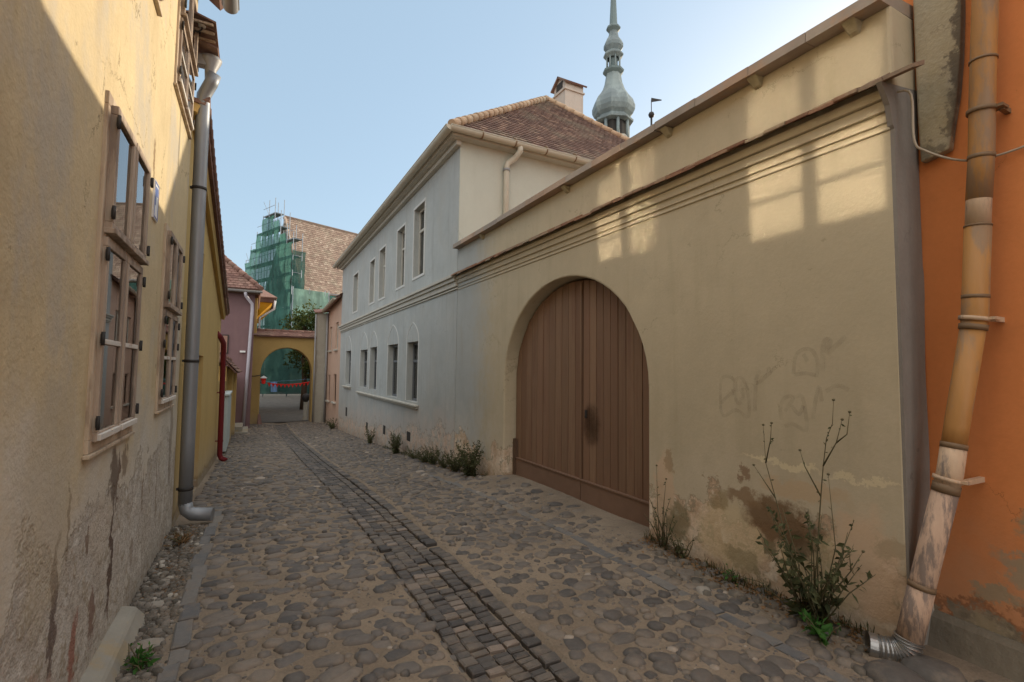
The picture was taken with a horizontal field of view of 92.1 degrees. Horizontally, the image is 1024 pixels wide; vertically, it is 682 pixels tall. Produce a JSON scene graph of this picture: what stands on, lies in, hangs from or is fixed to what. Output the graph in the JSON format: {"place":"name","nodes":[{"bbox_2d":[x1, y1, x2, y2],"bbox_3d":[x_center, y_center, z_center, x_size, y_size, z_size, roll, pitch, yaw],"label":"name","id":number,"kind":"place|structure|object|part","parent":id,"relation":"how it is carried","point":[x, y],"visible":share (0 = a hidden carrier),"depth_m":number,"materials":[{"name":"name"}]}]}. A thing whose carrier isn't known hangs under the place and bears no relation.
{"place":"outdoors","nodes":[
{"label":"outdoors","id":0,"kind":"place"},
{"bbox_2d":[259,394,308,422],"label":"plaza","id":1,"kind":"structure","parent":0,"point":[278,408],"depth_m":34.15,"materials":[{"name":"grey stone"}]},
{"bbox_2d":[260,348,309,396],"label":"hoarding","id":2,"kind":"object","parent":1,"relation":"on","point":[273,368],"visible":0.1,"depth_m":46.95,"materials":[{"name":"green fabric"}]},
{"bbox_2d":[279,299,321,409],"bbox_3d":[-14.207,0.940,34.011,3.570,7.501,3.724,2,-4,-28],"label":"tree","id":3,"kind":"object","parent":1,"relation":"on","point":[301,320],"visible":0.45,"depth_m":33.43,"materials":[{"name":"green plant"}]},
{"bbox_2d":[302,394,308,419],"bbox_3d":[-11.089,3.547,26.505,0.440,1.440,0.429,2,-4,-28],"label":"bollard","id":4,"kind":"object","parent":1,"relation":"on","point":[305,398],"visible":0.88,"depth_m":26.40,"materials":[{"name":"beige stone"}]},
{"bbox_2d":[194,0,857,282],"label":"sky","id":5,"kind":"structure","parent":0,"point":[322,108],"materials":[{"name":"blue"}]},
{"bbox_2d":[123,421,1014,681],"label":"ground","id":6,"kind":"structure","parent":0,"point":[971,672],"depth_m":3.51,"materials":[{"name":"grey stone"}]},
{"bbox_2d":[80,606,144,681],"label":"stone block","id":7,"kind":"structure","parent":6,"relation":"on","point":[107,661],"depth_m":2.66,"materials":[{"name":"beige stone"}]},
{"bbox_2d":[133,638,164,649],"bbox_3d":[-2.090,1.754,2.817,0.181,0.074,0.158,2,-4,-28],"label":"loose stone","id":8,"kind":"object","parent":6,"relation":"on","point":[155,641],"visible":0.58,"depth_m":2.82,"materials":[{"name":"stone"}]},
{"bbox_2d":[152,600,163,608],"bbox_3d":[-2.367,1.777,3.305,0.164,0.063,0.127,2,-4,-28],"label":"loose stone","id":9,"kind":"object","parent":6,"relation":"on","point":[160,603],"visible":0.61,"depth_m":3.28,"materials":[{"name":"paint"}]},
{"bbox_2d":[163,525,193,546],"bbox_3d":[-3.072,1.815,4.557,0.234,0.160,0.487,2,-4,-28],"label":"grass tuft","id":10,"kind":"object","parent":6,"relation":"on","point":[185,538],"visible":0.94,"depth_m":4.54,"materials":[{"name":"brown plant"}]},
{"bbox_2d":[250,298,315,423],"bbox_3d":[-11.519,1.227,25.450,4.127,6.600,1.375,2,-4,-28],"label":"archway","id":11,"kind":"object","parent":6,"relation":"on","point":[266,342],"visible":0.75,"depth_m":24.76,"materials":[{"name":"yellow paint"}]},
{"bbox_2d":[252,374,266,383],"bbox_3d":[-12.481,1.880,24.307,0.759,0.501,0.300,1,-3,-7],"label":"lantern","id":12,"kind":"object","parent":11,"relation":"attached to","point":[263,379],"visible":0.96,"depth_m":24.25,"materials":[{"name":"red metal"}]},
{"bbox_2d":[260,379,305,391],"bbox_3d":[-11.954,2.334,25.948,2.501,0.675,0.104,2,-4,-28],"label":"cloth","id":13,"kind":"object","parent":11,"relation":"hanging from","point":[274,388],"visible":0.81,"depth_m":25.73,"materials":[{"name":"blue fabric"}]},
{"bbox_2d":[267,382,309,387],"bbox_3d":[-11.679,2.285,25.817,2.028,0.328,0.054,2,-4,-28],"label":"bunting","id":14,"kind":"object","parent":11,"relation":"hanging from","point":[273,384],"visible":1,"depth_m":25.80,"materials":[{"name":"red fabric"}]},
{"bbox_2d":[325,418,337,428],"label":"weed","id":15,"kind":"object","parent":6,"relation":"on","point":[332,425],"visible":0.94,"depth_m":21.63,"materials":[{"name":"green plant"}]},
{"bbox_2d":[364,426,375,442],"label":"weed","id":16,"kind":"object","parent":6,"relation":"on","point":[370,439],"visible":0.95,"depth_m":14.92,"materials":[{"name":"green plant"}]},
{"bbox_2d":[388,431,402,453],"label":"weed","id":17,"kind":"object","parent":6,"relation":"on","point":[395,444],"visible":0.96,"depth_m":12.06,"materials":[{"name":"green plant"}]},
{"bbox_2d":[275,424,582,681],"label":"paved gutter","id":18,"kind":"object","parent":6,"relation":"on","point":[447,611],"visible":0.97,"depth_m":3.53,"materials":[{"name":"grey stone"}]},
{"bbox_2d":[420,442,441,463],"bbox_3d":[-1.605,2.286,9.835,0.404,0.485,0.616,2,-4,-28],"label":"weed","id":19,"kind":"object","parent":6,"relation":"on","point":[431,460],"visible":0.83,"depth_m":9.81,"materials":[{"name":"green plant"}]},
{"bbox_2d":[431,450,448,467],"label":"weed","id":20,"kind":"object","parent":6,"relation":"on","point":[443,465],"visible":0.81,"depth_m":9.33,"materials":[{"name":"green plant"}]},
{"bbox_2d":[443,449,462,471],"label":"weed","id":21,"kind":"object","parent":6,"relation":"on","point":[455,467],"visible":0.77,"depth_m":8.75,"materials":[{"name":"green plant"}]},
{"bbox_2d":[156,475,854,681],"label":"kerb","id":22,"kind":"structure","parent":6,"relation":"on","point":[182,634],"depth_m":3.29,"materials":[{"name":"grey stone"}]},
{"bbox_2d":[141,462,877,650],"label":"leaf litter","id":23,"kind":"object","parent":6,"relation":"on","point":[756,592],"visible":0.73,"depth_m":3.71,"materials":[{"name":"brown plant"}]},
{"bbox_2d":[115,524,918,681],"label":"rubble","id":24,"kind":"object","parent":6,"relation":"on","point":[162,619],"visible":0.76,"depth_m":3.41,"materials":[{"name":"stone"}]},
{"bbox_2d":[122,641,159,674],"bbox_3d":[-1.955,1.679,2.611,0.170,0.171,0.200,2,-4,-28],"label":"fern","id":25,"kind":"object","parent":24,"relation":"on","point":[140,660],"visible":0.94,"depth_m":2.60,"materials":[{"name":"green plant"}]},
{"bbox_2d":[383,445,874,638],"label":"grass","id":26,"kind":"structure","parent":6,"relation":"on","point":[769,587],"depth_m":3.67,"materials":[{"name":"green plant"}]},
{"bbox_2d":[645,464,677,549],"bbox_3d":[1.333,1.511,4.459,0.194,0.731,0.290,2,-3,-15],"label":"weed","id":27,"kind":"object","parent":6,"relation":"on","point":[663,538],"visible":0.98,"depth_m":4.45,"materials":[{"name":"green plant"}]},
{"bbox_2d":[668,528,694,558],"bbox_3d":[1.446,1.766,4.238,0.210,0.290,0.220,0,-3,6],"label":"weed","id":28,"kind":"object","parent":6,"relation":"on","point":[680,549],"visible":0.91,"depth_m":4.21,"materials":[{"name":"green plant"}]},
{"bbox_2d":[451,0,933,644],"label":"courtyard wall","id":29,"kind":"structure","parent":6,"relation":"on","point":[687,300],"depth_m":3.91,"materials":[{"name":"paint"}]},
{"bbox_2d":[696,586,711,594],"bbox_3d":[1.399,1.836,3.609,0.120,0.063,0.163,0,-3,7],"label":"loose stone","id":30,"kind":"object","parent":6,"relation":"on","point":[699,589],"visible":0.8,"depth_m":3.60,"materials":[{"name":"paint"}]},
{"bbox_2d":[723,563,738,585],"bbox_3d":[1.647,1.784,3.722,0.116,0.172,0.168,2,-4,-28],"label":"sprout","id":31,"kind":"object","parent":6,"relation":"on","point":[727,577],"visible":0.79,"depth_m":3.72,"materials":[{"name":"green plant"}]},
{"bbox_2d":[725,398,875,635],"bbox_3d":[1.831,1.107,3.295,0.472,1.466,0.982,2,-3,-16],"label":"weed","id":32,"kind":"object","parent":6,"relation":"on","point":[812,602],"visible":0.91,"depth_m":3.13,"materials":[{"name":"green plant"}]},
{"bbox_2d":[863,659,927,681],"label":"loose stone","id":33,"kind":"object","parent":6,"relation":"on","point":[884,670],"visible":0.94,"depth_m":2.58,"materials":[{"name":"grey stone"}]},
{"bbox_2d":[899,654,967,681],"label":"loose stone","id":34,"kind":"object","parent":6,"relation":"on","point":[928,668],"visible":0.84,"depth_m":2.60,"materials":[{"name":"grey stone"}]},
{"bbox_2d":[177,421,985,681],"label":"cobbled road","id":35,"kind":"structure","parent":0,"point":[327,620],"depth_m":3.61,"materials":[{"name":"grey stone"}]},
{"bbox_2d":[401,445,418,458],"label":"weed","id":36,"kind":"object","parent":35,"relation":"on","point":[412,455],"visible":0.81,"depth_m":11.00,"materials":[{"name":"green plant"}]},
{"bbox_2d":[413,449,431,462],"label":"weed","id":37,"kind":"object","parent":35,"relation":"on","point":[423,458],"visible":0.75,"depth_m":10.20,"materials":[{"name":"green plant"}]},
{"bbox_2d":[455,440,483,477],"bbox_3d":[-0.732,1.936,8.088,0.475,0.677,0.700,2,-4,-28],"label":"weed","id":38,"kind":"object","parent":35,"relation":"on","point":[469,468],"visible":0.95,"depth_m":8.02,"materials":[{"name":"green plant"}]},
{"bbox_2d":[798,608,840,646],"bbox_3d":[1.829,1.731,2.976,0.185,0.200,0.277,0,-3,5],"label":"nettle","id":39,"kind":"object","parent":35,"relation":"on","point":[814,628],"visible":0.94,"depth_m":2.96,"materials":[{"name":"green plant"}]},
{"bbox_2d":[648,98,661,125],"bbox_3d":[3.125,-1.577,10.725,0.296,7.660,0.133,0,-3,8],"label":"weather vane","id":40,"kind":"object","parent":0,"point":[651,114],"visible":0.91,"depth_m":10.93,"materials":[{"name":"black metal"}]},
{"bbox_3d":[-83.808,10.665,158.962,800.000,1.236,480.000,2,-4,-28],"label":"terrain","id":41,"kind":"structure","parent":0,"visible":0},
{"bbox_2d":[0,0,239,681],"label":"ochre house","id":42,"kind":"structure","parent":41,"relation":"on","point":[98,123],"depth_m":2.27,"materials":[{"name":"paint"}]},
{"bbox_2d":[82,90,153,459],"bbox_3d":[-2.160,-0.304,2.680,0.162,1.722,0.980,2,-4,-28],"label":"window","id":43,"kind":"structure","parent":42,"relation":"in","point":[126,180],"depth_m":2.54,"materials":[{"name":"brown wood"}]},
{"bbox_2d":[153,0,164,16],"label":"window","id":44,"kind":"structure","parent":42,"relation":"in","point":[157,2],"depth_m":3.29,"materials":[{"name":"brown wood"}]},
{"bbox_2d":[154,223,184,413],"bbox_3d":[-2.986,-0.168,4.245,0.162,1.512,0.890,2,-4,-28],"label":"window","id":45,"kind":"structure","parent":42,"relation":"in","point":[173,260],"depth_m":4.11,"materials":[{"name":"brown wood"}]},
{"bbox_2d":[173,0,200,139],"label":"window","id":46,"kind":"structure","parent":42,"relation":"in","point":[186,68],"depth_m":4.48,"materials":[{"name":"brown wood"}]},
{"bbox_2d":[171,97,229,527],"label":"golden house","id":47,"kind":"structure","parent":41,"relation":"on","point":[215,308],"depth_m":7.91,"materials":[{"name":"paint"}]},
{"bbox_2d":[215,355,241,458],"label":"garden wall","id":48,"kind":"structure","parent":41,"relation":"on","point":[232,369],"depth_m":15.79,"materials":[{"name":"paint"}]},
{"bbox_2d":[223,391,232,451],"bbox_3d":[-7.936,2.171,13.698,0.190,1.490,2.100,2,-4,-28],"label":"meter cabinet","id":49,"kind":"object","parent":48,"relation":"attached to","point":[227,417],"visible":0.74,"depth_m":12.86,"materials":[{"name":"grey metal"}]},
{"bbox_3d":[-7.874,2.198,13.729,0.009,1.280,1.840,2,-4,-28],"label":"door","id":50,"kind":"part","parent":49,"relation":"part of","materials":[{"name":"blue paint"}]},
{"bbox_2d":[219,255,263,427],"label":"mauve house","id":51,"kind":"structure","parent":41,"relation":"on","point":[245,289],"depth_m":22.35,"materials":[{"name":"paint"}]},
{"bbox_2d":[235,423,247,433],"bbox_3d":[-11.321,3.763,20.488,0.620,0.570,2.100,2,-4,-28],"label":"doorstep","id":52,"kind":"object","parent":41,"relation":"on","point":[240,428],"visible":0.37,"depth_m":19.83,"materials":[{"name":"stone"}]},
{"bbox_2d":[257,289,276,327],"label":"amber house","id":53,"kind":"structure","parent":41,"relation":"on","point":[267,303],"depth_m":30.14,"materials":[{"name":"paint"}]},
{"bbox_2d":[245,197,305,329],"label":"scaffolding","id":54,"kind":"object","parent":41,"relation":"on","point":[266,264],"visible":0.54,"depth_m":59.78,"materials":[{"name":"green fabric"}]},
{"bbox_2d":[269,215,357,319],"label":"church","id":55,"kind":"structure","parent":41,"relation":"on","point":[324,247],"depth_m":64.15,"materials":[{"name":"tile"}]},
{"bbox_2d":[291,286,335,326],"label":"nave scaffolding","id":56,"kind":"object","parent":41,"relation":"on","point":[300,297],"visible":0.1,"depth_m":58.44,"materials":[{"name":"green fabric"}]},
{"bbox_2d":[312,293,341,427],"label":"pink house","id":57,"kind":"structure","parent":41,"relation":"on","point":[326,373],"depth_m":25.15,"materials":[{"name":"paint"}]},
{"bbox_2d":[331,374,336,403],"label":"window","id":58,"kind":"structure","parent":57,"relation":"in","point":[332,402],"depth_m":23.36,"materials":[{"name":"brown wood"}]},
{"bbox_2d":[333,323,338,350],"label":"window","id":59,"kind":"structure","parent":57,"relation":"in","point":[338,323],"depth_m":23.35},
{"bbox_2d":[333,76,628,465],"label":"grey house","id":60,"kind":"structure","parent":41,"relation":"on","point":[396,262],"depth_m":11.52,"materials":[{"name":"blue paint"}]},
{"bbox_2d":[345,336,351,383],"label":"window","id":61,"kind":"structure","parent":60,"relation":"in","point":[348,336],"depth_m":20.41,"materials":[{"name":"grey paint"}]},
{"bbox_2d":[352,270,358,313],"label":"window","id":62,"kind":"structure","parent":60,"relation":"in","point":[358,270],"depth_m":19.40,"materials":[{"name":"white wood"}]},
{"bbox_2d":[359,332,367,387],"bbox_3d":[-5.072,0.645,17.196,0.208,1.929,1.352,2,-4,-28],"label":"window","id":63,"kind":"structure","parent":60,"relation":"in","point":[366,351],"depth_m":17.61,"materials":[{"name":"grey paint"}]},
{"bbox_2d":[369,256,375,304],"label":"window","id":64,"kind":"structure","parent":60,"relation":"in","point":[375,256],"depth_m":16.61,"materials":[{"name":"white wood"}]},
{"bbox_2d":[368,331,377,388],"bbox_3d":[-4.356,0.614,15.833,0.208,1.890,1.132,2,-4,-28],"label":"window","id":65,"kind":"structure","parent":60,"relation":"in","point":[375,364],"depth_m":16.21,"materials":[{"name":"grey paint"}]},
{"bbox_2d":[378,244,385,300],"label":"window","id":66,"kind":"structure","parent":60,"relation":"in","point":[384,265],"depth_m":15.45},
{"bbox_2d":[386,324,398,396],"bbox_3d":[-3.211,0.539,13.656,0.208,1.997,1.192,2,-4,-28],"label":"window","id":67,"kind":"structure","parent":60,"relation":"in","point":[395,348],"depth_m":14.00,"materials":[{"name":"grey paint"}]},
{"bbox_2d":[395,222,405,290],"bbox_3d":[-2.912,-2.240,13.272,0.184,1.700,0.880,2,-4,-28],"label":"window","id":68,"kind":"structure","parent":60,"relation":"in","point":[404,232],"depth_m":13.55,"materials":[{"name":"white wood"}]},
{"bbox_2d":[405,322,418,402],"bbox_3d":[-2.332,0.500,11.983,0.208,1.925,1.032,2,-4,-28],"label":"window","id":69,"kind":"structure","parent":60,"relation":"in","point":[415,345],"depth_m":12.27,"materials":[{"name":"grey paint"}]},
{"bbox_2d":[412,197,425,280],"bbox_3d":[-2.152,-2.399,11.836,0.184,1.810,0.960,2,-4,-28],"label":"window","id":70,"kind":"structure","parent":60,"relation":"in","point":[422,214],"depth_m":12.10,"materials":[{"name":"white wood"}]},
{"bbox_2d":[592,0,634,137],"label":"clock tower","id":71,"kind":"structure","parent":41,"relation":"on","point":[614,107],"depth_m":68.62,"materials":[{"name":"metal"}]},
{"bbox_2d":[863,0,1023,681],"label":"orange house","id":72,"kind":"structure","parent":41,"relation":"on","point":[966,578],"depth_m":2.79,"materials":[{"name":"paint"}]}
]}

